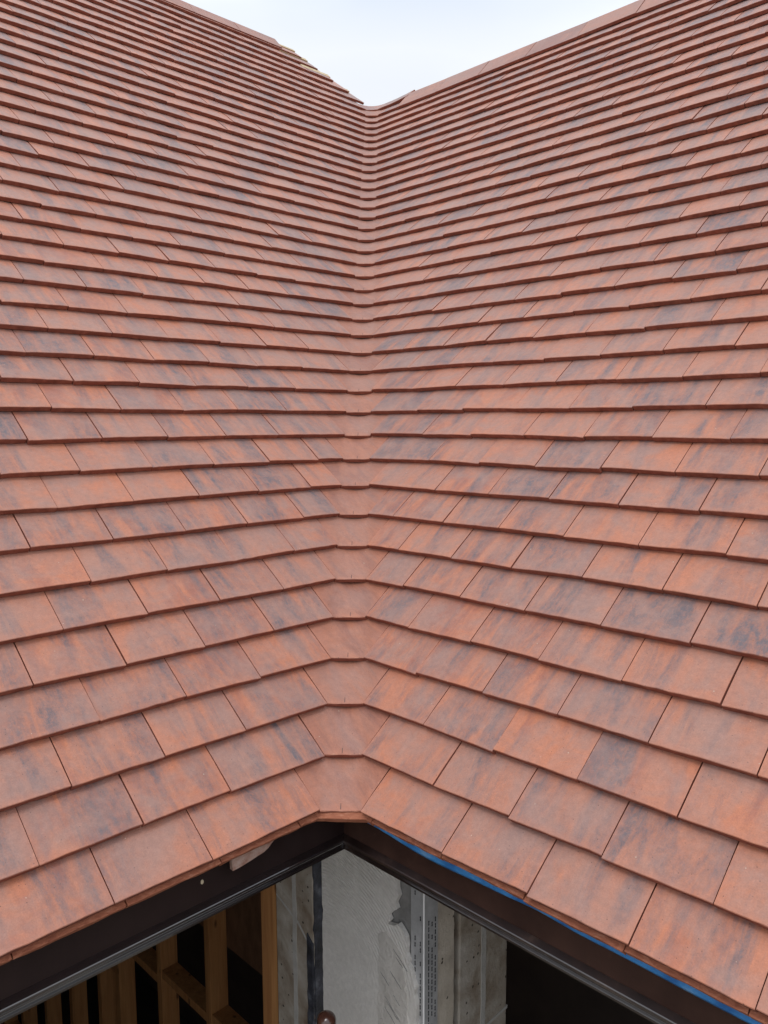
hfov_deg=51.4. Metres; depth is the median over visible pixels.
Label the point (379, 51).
sky
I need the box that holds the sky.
[182,0,637,105]
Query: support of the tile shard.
attached to the house
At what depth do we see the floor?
6.20 m
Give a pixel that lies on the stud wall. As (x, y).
(236, 928)
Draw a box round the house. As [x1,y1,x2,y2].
[0,0,767,1023]
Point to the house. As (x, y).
(384, 528)
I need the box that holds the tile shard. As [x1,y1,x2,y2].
[230,841,272,870]
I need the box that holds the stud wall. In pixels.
[1,892,262,1023]

